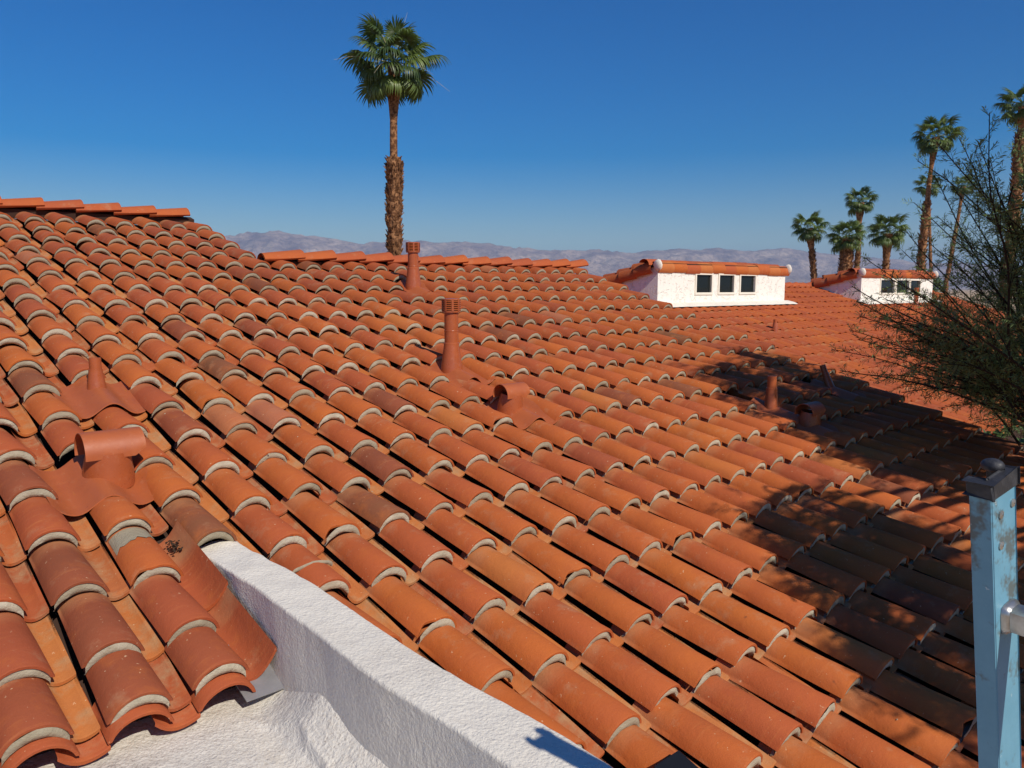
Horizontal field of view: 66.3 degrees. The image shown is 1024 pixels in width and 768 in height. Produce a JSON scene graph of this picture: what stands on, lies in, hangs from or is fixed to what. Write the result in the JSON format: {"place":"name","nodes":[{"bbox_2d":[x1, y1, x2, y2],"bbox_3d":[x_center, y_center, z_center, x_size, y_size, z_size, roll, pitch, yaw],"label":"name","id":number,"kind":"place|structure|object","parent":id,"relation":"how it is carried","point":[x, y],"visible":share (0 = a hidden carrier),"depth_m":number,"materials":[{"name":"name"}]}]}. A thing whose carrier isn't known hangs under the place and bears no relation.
{"place":"outdoors","nodes":[
{"label":"outdoors","id":0,"kind":"place"},
{"bbox_2d":[0,0,1023,264],"label":"sky","id":1,"kind":"structure","parent":0,"point":[627,126],"materials":[{"name":"blue"}]},
{"bbox_2d":[225,230,1022,288],"bbox_3d":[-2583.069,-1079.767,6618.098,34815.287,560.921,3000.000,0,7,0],"label":"mountains","id":2,"kind":"structure","parent":0,"point":[601,262],"depth_m":7188.63,"materials":[{"name":"grey stone"}]},
{"bbox_2d":[915,269,945,291],"bbox_3d":[15.419,-1.840,30.032,2.096,5.215,1.120,0,7,0],"label":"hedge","id":3,"kind":"object","parent":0,"point":[937,280],"visible":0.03,"depth_m":29.57,"materials":[{"name":"green plant"}]},
{"bbox_2d":[936,289,1021,310],"bbox_3d":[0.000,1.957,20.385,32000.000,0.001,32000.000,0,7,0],"label":"ground","id":4,"kind":"structure","parent":0,"point":[965,291],"depth_m":605.64,"materials":[{"name":"beige soil"}]},
{"bbox_2d":[334,12,450,255],"bbox_3d":[-3.812,-5.514,26.366,3.862,13.590,3.293,-4,8,-28],"label":"palm tree","id":5,"kind":"object","parent":4,"relation":"on","point":[394,87],"visible":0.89,"depth_m":25.83,"materials":[{"name":"green plant"}]},
{"bbox_2d":[0,196,1023,767],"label":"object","id":6,"kind":"structure","parent":4,"relation":"on","point":[662,538],"depth_m":4.29,"materials":[{"name":"tile"}]},
{"bbox_2d":[28,426,153,515],"bbox_3d":[-1.961,0.392,3.698,0.470,0.328,0.466,-6,9,-42],"label":"hood vent","id":7,"kind":"object","parent":6,"relation":"on","point":[96,470],"visible":0.95,"depth_m":3.68,"materials":[{"name":"paint"}]},
{"bbox_2d":[46,357,145,418],"bbox_3d":[-2.387,0.007,4.538,0.470,0.309,0.486,-6,9,-42],"label":"vent pipe","id":8,"kind":"object","parent":6,"relation":"on","point":[91,393],"visible":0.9,"depth_m":4.54,"materials":[{"name":"paint"}]},
{"bbox_2d":[165,540,182,551],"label":"leaf litter","id":9,"kind":"object","parent":6,"relation":"on","point":[174,545],"visible":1,"depth_m":3.38,"materials":[{"name":"brown plant"}]},
{"bbox_2d":[17,686,387,767],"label":"flat roof","id":10,"kind":"structure","parent":6,"relation":"on","point":[233,728],"depth_m":2.53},
{"bbox_2d":[200,539,612,767],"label":"parapet wall","id":11,"kind":"structure","parent":6,"relation":"on","point":[393,702],"depth_m":2.33,"materials":[{"name":"paint"}]},
{"bbox_2d":[396,242,445,294],"bbox_3d":[-1.030,-1.211,8.331,0.470,0.592,0.486,-6,9,-42],"label":"vent pipe","id":12,"kind":"object","parent":6,"relation":"on","point":[412,283],"visible":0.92,"depth_m":8.29,"materials":[{"name":"ceramic"}]},
{"bbox_2d":[419,298,496,386],"bbox_3d":[-0.453,-0.334,6.128,0.470,0.670,0.486,-6,9,-42],"label":"vent pipe","id":13,"kind":"object","parent":6,"relation":"on","point":[451,366],"visible":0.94,"depth_m":6.10,"materials":[{"name":"paint"}]},
{"bbox_2d":[478,382,561,429],"bbox_3d":[0.037,0.140,5.646,0.470,0.292,0.466,-6,9,-42],"label":"hood vent","id":14,"kind":"object","parent":6,"relation":"on","point":[516,405],"visible":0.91,"depth_m":5.59,"materials":[{"name":"paint"}]},
{"bbox_2d":[654,750,697,767],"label":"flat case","id":15,"kind":"object","parent":6,"relation":"on","point":[678,759],"visible":1,"depth_m":2.65,"materials":[{"name":"black plastic"}]},
{"bbox_2d":[751,376,798,423],"bbox_3d":[2.331,0.136,6.879,0.470,0.404,0.486,-6,9,-42],"label":"vent pipe","id":16,"kind":"object","parent":6,"relation":"on","point":[769,404],"visible":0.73,"depth_m":6.87,"materials":[{"name":"paint"}]},
{"bbox_2d":[794,401,840,436],"bbox_3d":[2.545,0.313,6.665,0.470,0.298,0.466,-6,9,-42],"label":"hood vent","id":17,"kind":"object","parent":6,"relation":"on","point":[810,421],"visible":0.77,"depth_m":6.64,"materials":[{"name":"paint"}]},
{"bbox_2d":[810,364,865,400],"bbox_3d":[3.266,-0.014,7.921,0.470,0.360,0.486,-6,9,-42],"label":"vent pipe","id":18,"kind":"object","parent":6,"relation":"on","point":[827,382],"visible":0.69,"depth_m":7.93,"materials":[{"name":"paint"}]},
{"bbox_2d":[962,458,1023,767],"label":"ladder","id":19,"kind":"object","parent":6,"relation":"on","point":[998,614],"visible":1,"depth_m":1.09,"materials":[{"name":"blue metal"}]},
{"bbox_2d":[790,211,829,278],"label":"palm tree","id":20,"kind":"object","parent":4,"relation":"on","point":[811,236],"visible":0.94,"depth_m":56.89,"materials":[{"name":"green plant"}]},
{"bbox_2d":[633,282,1023,440],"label":"house","id":21,"kind":"structure","parent":4,"relation":"on","point":[812,323],"depth_m":14.87,"materials":[{"name":"tile"}]},
{"bbox_2d":[603,259,796,306],"bbox_3d":[3.813,-2.014,16.791,4.981,1.173,2.339,-6,9,-42],"label":"dormer","id":22,"kind":"object","parent":21,"relation":"on","point":[674,283],"visible":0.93,"depth_m":15.57,"materials":[{"name":"paint"}]},
{"bbox_2d":[694,273,713,294],"bbox_3d":[3.782,-1.987,15.532,0.610,0.435,0.070,-6,9,-42],"label":"window","id":23,"kind":"structure","parent":22,"relation":"in","point":[702,280],"depth_m":15.55,"materials":[{"name":"black glass"}]},
{"bbox_2d":[717,273,735,294],"bbox_3d":[4.377,-2.053,16.069,0.620,0.435,0.070,-6,9,-42],"label":"window","id":24,"kind":"structure","parent":22,"relation":"in","point":[725,281],"depth_m":16.09,"materials":[{"name":"black glass"}]},
{"bbox_2d":[739,275,756,293],"bbox_3d":[4.974,-2.119,16.612,0.660,0.435,0.070,-6,9,-42],"label":"window","id":25,"kind":"structure","parent":22,"relation":"in","point":[746,282],"depth_m":16.64,"materials":[{"name":"black glass"}]},
{"bbox_2d":[772,319,777,331],"bbox_3d":[4.912,-1.061,14.646,0.140,0.290,0.140,0,7,0],"label":"vent pipe","id":26,"kind":"object","parent":21,"relation":"on","point":[775,326],"visible":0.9,"depth_m":14.60,"materials":[{"name":"paint"}]},
{"bbox_2d":[811,268,938,303],"bbox_3d":[10.275,-2.607,21.965,5.091,1.200,1.619,-6,9,-42],"label":"dormer","id":27,"kind":"object","parent":21,"relation":"on","point":[868,281],"visible":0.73,"depth_m":20.52,"materials":[{"name":"paint"}]},
{"bbox_2d":[879,278,895,294],"bbox_3d":[10.032,-2.610,20.993,0.960,0.430,0.070,-6,9,-42],"label":"window","id":28,"kind":"structure","parent":27,"relation":"in","point":[883,284],"depth_m":21.02,"materials":[{"name":"black glass"}]},
{"bbox_2d":[895,279,909,293],"bbox_3d":[10.770,-2.691,21.663,0.920,0.430,0.070,-6,9,-42],"label":"window","id":29,"kind":"structure","parent":27,"relation":"in","point":[897,288],"depth_m":21.66,"materials":[{"name":"black glass"}]},
{"bbox_2d":[910,279,920,292],"bbox_3d":[11.416,-2.762,22.248,0.770,0.430,0.070,-6,9,-42],"label":"window","id":30,"kind":"structure","parent":27,"relation":"in","point":[917,281],"depth_m":22.31,"materials":[{"name":"black glass"}]},
{"bbox_2d":[913,288,918,305],"bbox_3d":[11.017,-2.323,21.376,0.240,0.600,0.240,0,7,0],"label":"vent pipe","id":31,"kind":"object","parent":21,"relation":"on","point":[916,296],"visible":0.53,"depth_m":21.32,"materials":[{"name":"paint"}]},
{"bbox_2d":[824,219,867,271],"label":"palm tree","id":32,"kind":"object","parent":4,"relation":"on","point":[846,245],"visible":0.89,"depth_m":55.90,"materials":[{"name":"green plant"}]},
{"bbox_2d":[844,185,879,267],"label":"palm tree","id":33,"kind":"object","parent":4,"relation":"on","point":[860,206],"visible":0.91,"depth_m":60.58,"materials":[{"name":"green plant"}]},
{"bbox_2d":[865,212,910,268],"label":"palm tree","id":34,"kind":"object","parent":4,"relation":"on","point":[886,239],"visible":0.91,"depth_m":56.76,"materials":[{"name":"green plant"}]},
{"bbox_2d":[828,106,1023,445],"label":"feathery tree","id":35,"kind":"object","parent":4,"relation":"on","point":[981,367],"visible":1,"depth_m":6.26,"materials":[{"name":"green plant"}]},
{"bbox_2d":[912,175,942,271],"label":"palm tree","id":36,"kind":"object","parent":4,"relation":"on","point":[922,190],"visible":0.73,"depth_m":88.11,"materials":[{"name":"green plant"}]},
{"bbox_2d":[911,113,966,270],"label":"palm tree","id":37,"kind":"object","parent":4,"relation":"on","point":[931,150],"visible":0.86,"depth_m":48.45,"materials":[{"name":"green plant"}]},
{"bbox_2d":[944,174,976,293],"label":"palm tree","id":38,"kind":"object","parent":4,"relation":"on","point":[964,188],"visible":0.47,"depth_m":83.38,"materials":[{"name":"green plant"}]},
{"bbox_2d":[982,413,1023,443],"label":"shrub","id":39,"kind":"object","parent":4,"relation":"on","point":[1021,440],"depth_m":10.04,"materials":[{"name":"green plant"}]},
{"bbox_2d":[992,84,1023,310],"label":"palm tree","id":40,"kind":"object","parent":4,"relation":"on","point":[1018,116],"visible":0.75,"depth_m":43.72,"materials":[{"name":"plant"}]}
]}

